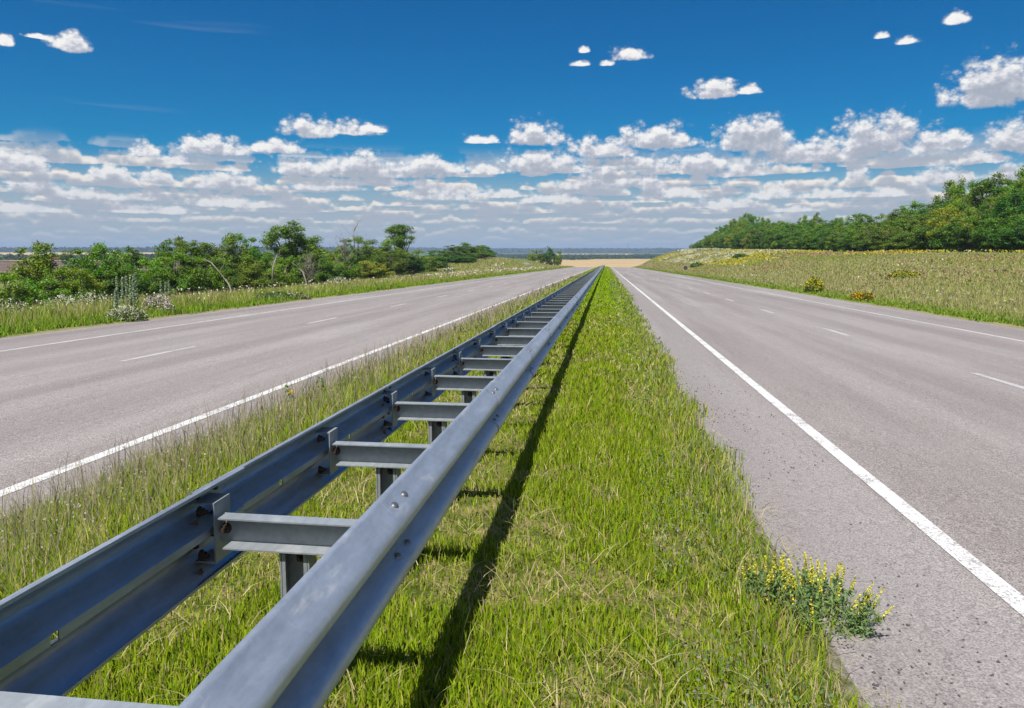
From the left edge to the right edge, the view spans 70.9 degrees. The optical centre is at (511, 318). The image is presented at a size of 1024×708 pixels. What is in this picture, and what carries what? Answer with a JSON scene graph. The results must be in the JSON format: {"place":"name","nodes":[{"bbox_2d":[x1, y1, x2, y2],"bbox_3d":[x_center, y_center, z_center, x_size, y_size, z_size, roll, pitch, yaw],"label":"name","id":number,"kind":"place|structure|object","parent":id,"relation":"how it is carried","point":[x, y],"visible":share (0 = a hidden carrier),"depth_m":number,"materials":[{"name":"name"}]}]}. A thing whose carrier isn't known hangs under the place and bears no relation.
{"place":"outdoors","nodes":[
{"label":"outdoors","id":0,"kind":"place"},
{"bbox_2d":[0,252,154,254],"bbox_3d":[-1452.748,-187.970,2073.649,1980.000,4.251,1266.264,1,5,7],"label":"stubble field","id":1,"kind":"structure","parent":0,"point":[28,253],"depth_m":2014.96,"materials":[{"name":"beige plant"}]},
{"bbox_2d":[0,261,275,272],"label":"fallow field","id":2,"kind":"structure","parent":0,"point":[3,265],"depth_m":267.38,"materials":[{"name":"soil"}]},
{"bbox_2d":[0,267,594,527],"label":"road","id":3,"kind":"structure","parent":0,"point":[86,396],"depth_m":12.50,"materials":[{"name":"grey asphalt"}]},
{"bbox_2d":[0,268,568,351],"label":"road marking","id":4,"kind":"object","parent":3,"relation":"on","point":[204,321],"visible":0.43,"depth_m":20.03,"materials":[{"name":"paint"}]},
{"bbox_2d":[0,268,591,496],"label":"road marking","id":5,"kind":"object","parent":3,"relation":"on","point":[65,469],"visible":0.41,"depth_m":7.61,"materials":[{"name":"paint"}]},
{"bbox_2d":[122,274,549,360],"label":"road marking","id":6,"kind":"object","parent":3,"relation":"on","point":[196,346],"visible":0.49,"depth_m":14.33,"materials":[{"name":"paint"}]},
{"bbox_2d":[0,248,1023,707],"bbox_3d":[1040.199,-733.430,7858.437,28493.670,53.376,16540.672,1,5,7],"label":"terrain","id":7,"kind":"structure","parent":0,"point":[834,664],"depth_m":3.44,"materials":[{"name":"green plant"}]},
{"bbox_2d":[0,298,33,315],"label":"flowering bush","id":8,"kind":"object","parent":7,"relation":"on","point":[12,306],"visible":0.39,"depth_m":21.80,"materials":[{"name":"white plant"}]},
{"bbox_2d":[0,271,50,309],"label":"bush","id":9,"kind":"object","parent":7,"relation":"on","point":[21,292],"visible":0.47,"depth_m":43.44,"materials":[{"name":"green plant"}]},
{"bbox_2d":[6,240,68,302],"bbox_3d":[-32.879,-2.726,49.956,3.852,5.647,5.102,-4,6,-35],"label":"tree","id":10,"kind":"object","parent":7,"relation":"on","point":[31,272],"visible":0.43,"depth_m":49.21,"materials":[{"name":"green plant"}]},
{"bbox_2d":[16,277,78,307],"bbox_3d":[-30.327,-1.244,47.051,3.896,3.069,3.698,-2,6,-22],"label":"bush","id":11,"kind":"object","parent":7,"relation":"on","point":[47,282],"visible":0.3,"depth_m":46.68,"materials":[{"name":"green plant"}]},
{"bbox_2d":[36,264,89,301],"bbox_3d":[-30.974,-1.828,49.567,3.258,3.920,3.092,-2,6,-17],"label":"bush","id":12,"kind":"object","parent":7,"relation":"on","point":[73,284],"visible":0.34,"depth_m":49.21,"materials":[{"name":"green plant"}]},
{"bbox_2d":[58,250,73,263],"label":"tree","id":13,"kind":"object","parent":7,"relation":"on","point":[62,257],"visible":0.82,"depth_m":326.36,"materials":[{"name":"green plant"}]},
{"bbox_2d":[58,266,110,300],"bbox_3d":[-31.348,-2.061,52.463,3.264,3.721,4.031,2,6,24],"label":"bush","id":14,"kind":"object","parent":7,"relation":"on","point":[95,286],"visible":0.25,"depth_m":52.15,"materials":[{"name":"green plant"}]},
{"bbox_2d":[49,244,124,294],"bbox_3d":[-33.143,-3.240,56.615,6.214,5.424,4.178,-2,6,-23],"label":"tree","id":15,"kind":"object","parent":7,"relation":"on","point":[75,262],"visible":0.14,"depth_m":55.86,"materials":[{"name":"green plant"}]},
{"bbox_2d":[52,290,125,307],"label":"flowering bush","id":16,"kind":"object","parent":7,"relation":"on","point":[90,296],"visible":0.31,"depth_m":25.89,"materials":[{"name":"white plant"}]},
{"bbox_2d":[76,241,139,301],"bbox_3d":[-31.208,-3.292,56.045,4.868,5.648,4.499,-1,5,-14],"label":"tree","id":17,"kind":"object","parent":7,"relation":"on","point":[94,269],"visible":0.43,"depth_m":54.94,"materials":[{"name":"green plant"}]},
{"bbox_2d":[105,304,147,320],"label":"flowering bush","id":18,"kind":"object","parent":7,"relation":"on","point":[137,312],"visible":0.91,"depth_m":21.18,"materials":[{"name":"white plant"}]},
{"bbox_2d":[98,266,162,301],"bbox_3d":[-29.023,-2.239,54.709,4.728,3.600,3.178,-3,6,-27],"label":"bush","id":19,"kind":"object","parent":7,"relation":"on","point":[143,282],"visible":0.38,"depth_m":54.27,"materials":[{"name":"green plant"}]},
{"bbox_2d":[122,245,147,278],"bbox_3d":[-32.950,-3.756,63.324,3.348,5.334,3.370,5,7,42],"label":"tree","id":20,"kind":"object","parent":7,"relation":"on","point":[128,249],"visible":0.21,"depth_m":62.69,"materials":[{"name":"green plant"}]},
{"bbox_2d":[141,293,170,310],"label":"flowering bush","id":21,"kind":"object","parent":7,"relation":"on","point":[155,301],"visible":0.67,"depth_m":24.34,"materials":[{"name":"white plant"}]},
{"bbox_2d":[136,256,186,295],"bbox_3d":[-29.695,-2.941,59.591,4.059,4.500,4.277,4,7,35],"label":"bush","id":22,"kind":"object","parent":7,"relation":"on","point":[166,276],"visible":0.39,"depth_m":59.33,"materials":[{"name":"green plant"}]},
{"bbox_2d":[148,238,176,271],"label":"tree","id":23,"kind":"object","parent":7,"relation":"on","point":[163,247],"visible":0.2,"depth_m":67.10,"materials":[{"name":"green plant"}]},
{"bbox_2d":[148,252,206,296],"bbox_3d":[-29.378,-3.463,62.417,5.896,4.840,3.964,0,5,-2],"label":"bush","id":24,"kind":"object","parent":7,"relation":"on","point":[193,277],"visible":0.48,"depth_m":62.04,"materials":[{"name":"green plant"}]},
{"bbox_2d":[158,234,207,294],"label":"tree","id":25,"kind":"object","parent":7,"relation":"on","point":[182,247],"visible":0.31,"depth_m":66.65,"materials":[{"name":"green plant"}]},
{"bbox_2d":[0,245,392,252],"bbox_3d":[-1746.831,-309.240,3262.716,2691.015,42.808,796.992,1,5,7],"label":"distant wood","id":26,"kind":"object","parent":7,"relation":"on","point":[69,249],"visible":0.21,"depth_m":2903.29,"materials":[{"name":"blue plant"}]},
{"bbox_2d":[186,256,232,293],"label":"bush","id":27,"kind":"object","parent":7,"relation":"on","point":[212,282],"visible":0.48,"depth_m":66.31,"materials":[{"name":"green plant"}]},
{"bbox_2d":[201,254,244,291],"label":"bush","id":28,"kind":"object","parent":7,"relation":"on","point":[230,274],"visible":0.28,"depth_m":68.24,"materials":[{"name":"green plant"}]},
{"bbox_2d":[0,253,447,260],"bbox_3d":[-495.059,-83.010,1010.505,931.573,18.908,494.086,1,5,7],"label":"distant wood","id":29,"kind":"object","parent":7,"relation":"on","point":[9,256],"visible":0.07,"depth_m":845.05,"materials":[{"name":"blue plant"}]},
{"bbox_2d":[196,233,255,291],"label":"tree","id":30,"kind":"object","parent":7,"relation":"on","point":[227,257],"visible":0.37,"depth_m":75.37,"materials":[{"name":"green plant"}]},
{"bbox_2d":[221,232,272,289],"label":"tree","id":31,"kind":"object","parent":7,"relation":"on","point":[263,258],"visible":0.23,"depth_m":83.75,"materials":[{"name":"green plant"}]},
{"bbox_2d":[229,257,285,290],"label":"bush","id":32,"kind":"object","parent":7,"relation":"on","point":[257,278],"visible":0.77,"depth_m":74.56,"materials":[{"name":"green plant"}]},
{"bbox_2d":[253,290,295,299],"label":"flowering bush","id":33,"kind":"object","parent":7,"relation":"on","point":[272,296],"visible":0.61,"depth_m":32.50,"materials":[{"name":"green plant"}]},
{"bbox_2d":[261,256,306,287],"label":"bush","id":34,"kind":"object","parent":7,"relation":"on","point":[287,279],"visible":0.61,"depth_m":83.22,"materials":[{"name":"green plant"}]},
{"bbox_2d":[0,257,572,336],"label":"verge grass","id":35,"kind":"structure","parent":7,"relation":"on","point":[42,317],"depth_m":30.04,"materials":[{"name":"green plant"}]},
{"bbox_2d":[259,219,326,281],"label":"tree","id":36,"kind":"object","parent":7,"relation":"on","point":[290,248],"visible":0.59,"depth_m":96.03,"materials":[{"name":"green plant"}]},
{"bbox_2d":[0,265,604,707],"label":"guardrail","id":37,"kind":"object","parent":7,"relation":"on","point":[300,643],"visible":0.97,"depth_m":2.26,"materials":[{"name":"metal"}]},
{"bbox_2d":[285,236,326,281],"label":"tree","id":38,"kind":"object","parent":7,"relation":"on","point":[305,248],"visible":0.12,"depth_m":101.30,"materials":[{"name":"green plant"}]},
{"bbox_2d":[300,251,319,284],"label":"dead tree","id":39,"kind":"object","parent":7,"relation":"on","point":[310,267],"visible":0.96,"depth_m":87.81,"materials":[{"name":"grey wood"}]},
{"bbox_2d":[291,251,342,284],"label":"bush","id":40,"kind":"object","parent":7,"relation":"on","point":[324,274],"visible":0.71,"depth_m":94.27,"materials":[{"name":"green plant"}]},
{"bbox_2d":[315,249,349,272],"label":"tree","id":41,"kind":"object","parent":7,"relation":"on","point":[332,254],"visible":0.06,"depth_m":105.12,"materials":[{"name":"green plant"}]},
{"bbox_2d":[327,254,362,280],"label":"bush","id":42,"kind":"object","parent":7,"relation":"on","point":[349,276],"visible":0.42,"depth_m":102.71,"materials":[{"name":"green plant"}]},
{"bbox_2d":[333,235,360,275],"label":"dead tree","id":43,"kind":"object","parent":7,"relation":"on","point":[343,248],"visible":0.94,"depth_m":102.38,"materials":[{"name":"grey wood"}]},
{"bbox_2d":[328,236,384,276],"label":"tree","id":44,"kind":"object","parent":7,"relation":"on","point":[374,255],"visible":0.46,"depth_m":121.40,"materials":[{"name":"green plant"}]},
{"bbox_2d":[350,260,395,279],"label":"bush","id":45,"kind":"object","parent":7,"relation":"on","point":[368,272],"visible":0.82,"depth_m":116.25,"materials":[{"name":"green plant"}]},
{"bbox_2d":[358,238,404,272],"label":"tree","id":46,"kind":"object","parent":7,"relation":"on","point":[386,243],"visible":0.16,"depth_m":134.77,"materials":[{"name":"green plant"}]},
{"bbox_2d":[370,249,410,275],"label":"bush","id":47,"kind":"object","parent":7,"relation":"on","point":[397,266],"visible":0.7,"depth_m":130.22,"materials":[{"name":"green plant"}]},
{"bbox_2d":[383,224,415,257],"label":"tree","id":48,"kind":"object","parent":7,"relation":"on","point":[399,236],"visible":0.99,"depth_m":139.29,"materials":[{"name":"green plant"}]},
{"bbox_2d":[394,254,426,273],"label":"bush","id":49,"kind":"object","parent":7,"relation":"on","point":[415,264],"visible":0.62,"depth_m":147.34,"materials":[{"name":"green plant"}]},
{"bbox_2d":[403,250,442,271],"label":"tree","id":50,"kind":"object","parent":7,"relation":"on","point":[430,265],"visible":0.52,"depth_m":162.84,"materials":[{"name":"green plant"}]},
{"bbox_2d":[420,249,449,268],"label":"tree","id":51,"kind":"object","parent":7,"relation":"on","point":[442,259],"visible":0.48,"depth_m":180.47,"materials":[{"name":"green plant"}]},
{"bbox_2d":[435,245,475,261],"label":"tree","id":52,"kind":"object","parent":7,"relation":"on","point":[452,251],"visible":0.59,"depth_m":205.62,"materials":[{"name":"green plant"}]},
{"bbox_2d":[449,253,479,262],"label":"bush","id":53,"kind":"object","parent":7,"relation":"on","point":[462,258],"visible":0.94,"depth_m":199.71,"materials":[{"name":"green plant"}]},
{"bbox_2d":[455,242,493,258],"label":"tree","id":54,"kind":"object","parent":7,"relation":"on","point":[474,249],"visible":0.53,"depth_m":222.14,"materials":[{"name":"green plant"}]},
{"bbox_2d":[372,246,687,252],"bbox_3d":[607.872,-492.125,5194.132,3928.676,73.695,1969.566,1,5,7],"label":"distant wood","id":55,"kind":"object","parent":7,"relation":"on","point":[588,250],"visible":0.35,"depth_m":4331.31,"materials":[{"name":"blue plant"}]},
{"bbox_2d":[542,246,556,264],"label":"tree","id":56,"kind":"object","parent":7,"relation":"on","point":[552,254],"visible":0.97,"depth_m":316.49,"materials":[{"name":"green plant"}]},
{"bbox_2d":[489,253,662,257],"bbox_3d":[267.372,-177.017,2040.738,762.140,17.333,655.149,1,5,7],"label":"distant wood","id":57,"kind":"object","parent":7,"relation":"on","point":[500,255],"visible":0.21,"depth_m":1933.42,"materials":[{"name":"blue plant"}]},
{"bbox_2d":[509,255,656,259],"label":"hedgerow trees","id":58,"kind":"object","parent":7,"relation":"on","point":[590,257],"visible":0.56,"depth_m":1480.14,"materials":[{"name":"green plant"}]},
{"bbox_2d":[728,231,744,248],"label":"tree","id":59,"kind":"object","parent":7,"relation":"on","point":[737,241],"visible":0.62,"depth_m":252.07,"materials":[{"name":"green plant"}]},
{"bbox_2d":[749,227,767,248],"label":"tree","id":60,"kind":"object","parent":7,"relation":"on","point":[753,237],"visible":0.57,"depth_m":219.50,"materials":[{"name":"green plant"}]},
{"bbox_2d":[740,553,791,607],"bbox_3d":[1.250,1.274,3.527,0.255,0.313,0.220,-3,6,-29],"label":"flowering plant","id":61,"kind":"object","parent":7,"relation":"on","point":[770,583],"visible":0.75,"depth_m":3.50,"materials":[{"name":"green plant"}]},
{"bbox_2d":[763,228,779,248],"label":"tree","id":62,"kind":"object","parent":7,"relation":"on","point":[771,238],"visible":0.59,"depth_m":201.04,"materials":[{"name":"green plant"}]},
{"bbox_2d":[773,222,802,248],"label":"tree","id":63,"kind":"object","parent":7,"relation":"on","point":[780,233],"visible":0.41,"depth_m":195.13,"materials":[{"name":"green plant"}]},
{"bbox_2d":[791,228,817,248],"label":"tree","id":64,"kind":"object","parent":7,"relation":"on","point":[794,246],"visible":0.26,"depth_m":172.39,"materials":[{"name":"green plant"}]},
{"bbox_2d":[794,234,819,249],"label":"tree","id":65,"kind":"object","parent":7,"relation":"on","point":[807,242],"visible":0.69,"depth_m":166.51,"materials":[{"name":"green plant"}]},
{"bbox_2d":[802,276,824,292],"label":"flowering bush","id":66,"kind":"object","parent":7,"relation":"on","point":[812,283],"visible":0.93,"depth_m":41.94,"materials":[{"name":"yellow plant"}]},
{"bbox_2d":[810,228,834,250],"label":"tree","id":67,"kind":"object","parent":7,"relation":"on","point":[817,237],"visible":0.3,"depth_m":160.98,"materials":[{"name":"green plant"}]},
{"bbox_2d":[816,230,839,250],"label":"tree","id":68,"kind":"object","parent":7,"relation":"on","point":[822,245],"visible":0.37,"depth_m":154.96,"materials":[{"name":"green plant"}]},
{"bbox_2d":[763,552,893,638],"bbox_3d":[1.494,1.322,3.534,0.581,0.346,0.492,1,5,7],"label":"flowering plant","id":69,"kind":"object","parent":7,"relation":"on","point":[810,594],"visible":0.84,"depth_m":3.46,"materials":[{"name":"green plant"}]},
{"bbox_2d":[635,248,1023,326],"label":"verge grass","id":70,"kind":"structure","parent":7,"relation":"on","point":[998,271],"depth_m":54.02,"materials":[{"name":"green plant"}]},
{"bbox_2d":[824,227,855,251],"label":"tree","id":71,"kind":"object","parent":7,"relation":"on","point":[833,237],"visible":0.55,"depth_m":145.14,"materials":[{"name":"green plant"}]},
{"bbox_2d":[834,230,861,251],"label":"tree","id":72,"kind":"object","parent":7,"relation":"on","point":[845,240],"visible":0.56,"depth_m":139.45,"materials":[{"name":"green plant"}]},
{"bbox_2d":[849,233,881,251],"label":"tree","id":73,"kind":"object","parent":7,"relation":"on","point":[865,243],"visible":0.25,"depth_m":129.78,"materials":[{"name":"green plant"}]},
{"bbox_2d":[851,225,880,250],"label":"tree","id":74,"kind":"object","parent":7,"relation":"on","point":[863,234],"visible":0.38,"depth_m":134.58,"materials":[{"name":"green plant"}]},
{"bbox_2d":[854,219,882,248],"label":"tree","id":75,"kind":"object","parent":7,"relation":"on","point":[868,225],"visible":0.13,"depth_m":141.03,"materials":[{"name":"green plant"}]},
{"bbox_2d":[867,224,910,251],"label":"tree","id":76,"kind":"object","parent":7,"relation":"on","point":[879,243],"visible":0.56,"depth_m":119.28,"materials":[{"name":"green plant"}]},
{"bbox_2d":[883,231,917,251],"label":"tree","id":77,"kind":"object","parent":7,"relation":"on","point":[899,245],"visible":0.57,"depth_m":113.46,"materials":[{"name":"green plant"}]},
{"bbox_2d":[881,212,924,247],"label":"tree","id":78,"kind":"object","parent":7,"relation":"on","point":[903,220],"visible":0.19,"depth_m":125.36,"materials":[{"name":"green plant"}]},
{"bbox_2d":[885,270,922,279],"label":"flowering bush","id":79,"kind":"object","parent":7,"relation":"on","point":[901,273],"visible":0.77,"depth_m":46.98,"materials":[{"name":"yellow plant"}]},
{"bbox_2d":[891,200,920,223],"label":"tree","id":80,"kind":"object","parent":7,"relation":"on","point":[912,211],"visible":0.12,"depth_m":134.04,"materials":[{"name":"green plant"}]},
{"bbox_2d":[902,214,929,237],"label":"tree","id":81,"kind":"object","parent":7,"relation":"on","point":[913,222],"visible":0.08,"depth_m":119.15,"materials":[{"name":"green plant"}]},
{"bbox_2d":[898,214,942,251],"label":"tree","id":82,"kind":"object","parent":7,"relation":"on","point":[920,236],"visible":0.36,"depth_m":104.65,"materials":[{"name":"green plant"}]},
{"bbox_2d":[911,200,944,216],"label":"tree","id":83,"kind":"object","parent":7,"relation":"on","point":[922,210],"visible":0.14,"depth_m":127.08,"materials":[{"name":"green plant"}]},
{"bbox_2d":[914,205,953,228],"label":"tree","id":84,"kind":"object","parent":7,"relation":"on","point":[920,224],"visible":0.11,"depth_m":111.40,"materials":[{"name":"green plant"}]},
{"bbox_2d":[923,203,973,249],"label":"tree","id":85,"kind":"object","parent":7,"relation":"on","point":[949,210],"visible":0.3,"depth_m":99.02,"materials":[{"name":"green plant"}]},
{"bbox_2d":[931,175,970,207],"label":"tree","id":86,"kind":"object","parent":7,"relation":"on","point":[947,191],"visible":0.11,"depth_m":125.41,"materials":[{"name":"green plant"}]},
{"bbox_2d":[942,181,971,218],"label":"tree","id":87,"kind":"object","parent":7,"relation":"on","point":[945,202],"visible":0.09,"depth_m":120.83,"materials":[{"name":"green plant"}]},
{"bbox_2d":[926,215,994,251],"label":"tree","id":88,"kind":"object","parent":7,"relation":"on","point":[961,243],"visible":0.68,"depth_m":94.64,"materials":[{"name":"green plant"}]},
{"bbox_2d":[934,197,986,249],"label":"tree","id":89,"kind":"object","parent":7,"relation":"on","point":[971,211],"visible":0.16,"depth_m":104.08,"materials":[{"name":"green plant"}]},
{"bbox_2d":[952,178,991,215],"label":"tree","id":90,"kind":"object","parent":7,"relation":"on","point":[961,190],"visible":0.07,"depth_m":112.22,"materials":[{"name":"green plant"}]},
{"bbox_2d":[964,170,1010,226],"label":"tree","id":91,"kind":"object","parent":7,"relation":"on","point":[979,192],"visible":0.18,"depth_m":107.18,"materials":[{"name":"green plant"}]},
{"bbox_2d":[971,218,1010,251],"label":"tree","id":92,"kind":"object","parent":7,"relation":"on","point":[978,236],"visible":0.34,"depth_m":89.92,"materials":[{"name":"green plant"}]},
{"bbox_2d":[970,190,1023,247],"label":"tree","id":93,"kind":"object","parent":7,"relation":"on","point":[989,199],"visible":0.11,"depth_m":96.49,"materials":[{"name":"green plant"}]},
{"bbox_2d":[977,180,1016,214],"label":"tree","id":94,"kind":"object","parent":7,"relation":"on","point":[998,190],"visible":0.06,"depth_m":105.40,"materials":[{"name":"green plant"}]},
{"bbox_2d":[978,186,1023,247],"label":"tree","id":95,"kind":"object","parent":7,"relation":"on","point":[1004,208],"visible":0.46,"depth_m":89.99,"materials":[{"name":"green plant"}]},
{"bbox_2d":[982,215,1023,251],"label":"tree","id":96,"kind":"object","parent":7,"relation":"on","point":[1015,241],"visible":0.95,"depth_m":80.96,"materials":[{"name":"green plant"}]},
{"bbox_2d":[990,214,1023,250],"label":"tree","id":97,"kind":"object","parent":7,"relation":"on","point":[1012,223],"visible":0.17,"depth_m":85.35,"materials":[{"name":"green plant"}]},
{"bbox_2d":[990,179,1023,207],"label":"tree","id":98,"kind":"object","parent":7,"relation":"on","point":[1020,184],"visible":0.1,"depth_m":98.50,"materials":[{"name":"green plant"}]},
{"bbox_2d":[1005,165,1023,202],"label":"tree","id":99,"kind":"object","parent":7,"relation":"on","point":[1020,174],"visible":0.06,"depth_m":104.66,"materials":[{"name":"green plant"}]},
{"bbox_2d":[0,0,1023,248],"label":"sky","id":100,"kind":"structure","parent":0,"point":[511,124],"materials":[{"name":"blue"}]},
{"bbox_2d":[535,259,649,266],"bbox_3d":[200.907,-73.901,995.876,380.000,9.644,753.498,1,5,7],"label":"wheat field","id":101,"kind":"structure","parent":0,"point":[608,263],"depth_m":1096.69,"materials":[{"name":"beige plant"}]},
{"bbox_2d":[610,267,1023,707],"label":"road","id":102,"kind":"structure","parent":0,"point":[922,419],"depth_m":6.75,"materials":[{"name":"grey asphalt"}]},
{"bbox_2d":[611,267,1023,616],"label":"road marking","id":103,"kind":"object","parent":102,"relation":"on","point":[1010,595],"visible":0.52,"depth_m":5.21,"materials":[{"name":"paint"}]},
{"bbox_2d":[635,268,1023,341],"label":"road marking","id":104,"kind":"object","parent":102,"relation":"on","point":[885,315],"visible":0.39,"depth_m":22.94,"materials":[{"name":"paint"}]},
{"bbox_2d":[641,273,1023,388],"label":"road marking","id":105,"kind":"object","parent":102,"relation":"on","point":[1005,382],"visible":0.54,"depth_m":11.17,"materials":[{"name":"paint"}]},
{"bbox_2d":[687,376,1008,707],"bbox_3d":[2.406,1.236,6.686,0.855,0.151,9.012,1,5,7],"label":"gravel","id":106,"kind":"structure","parent":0,"point":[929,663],"depth_m":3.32,"materials":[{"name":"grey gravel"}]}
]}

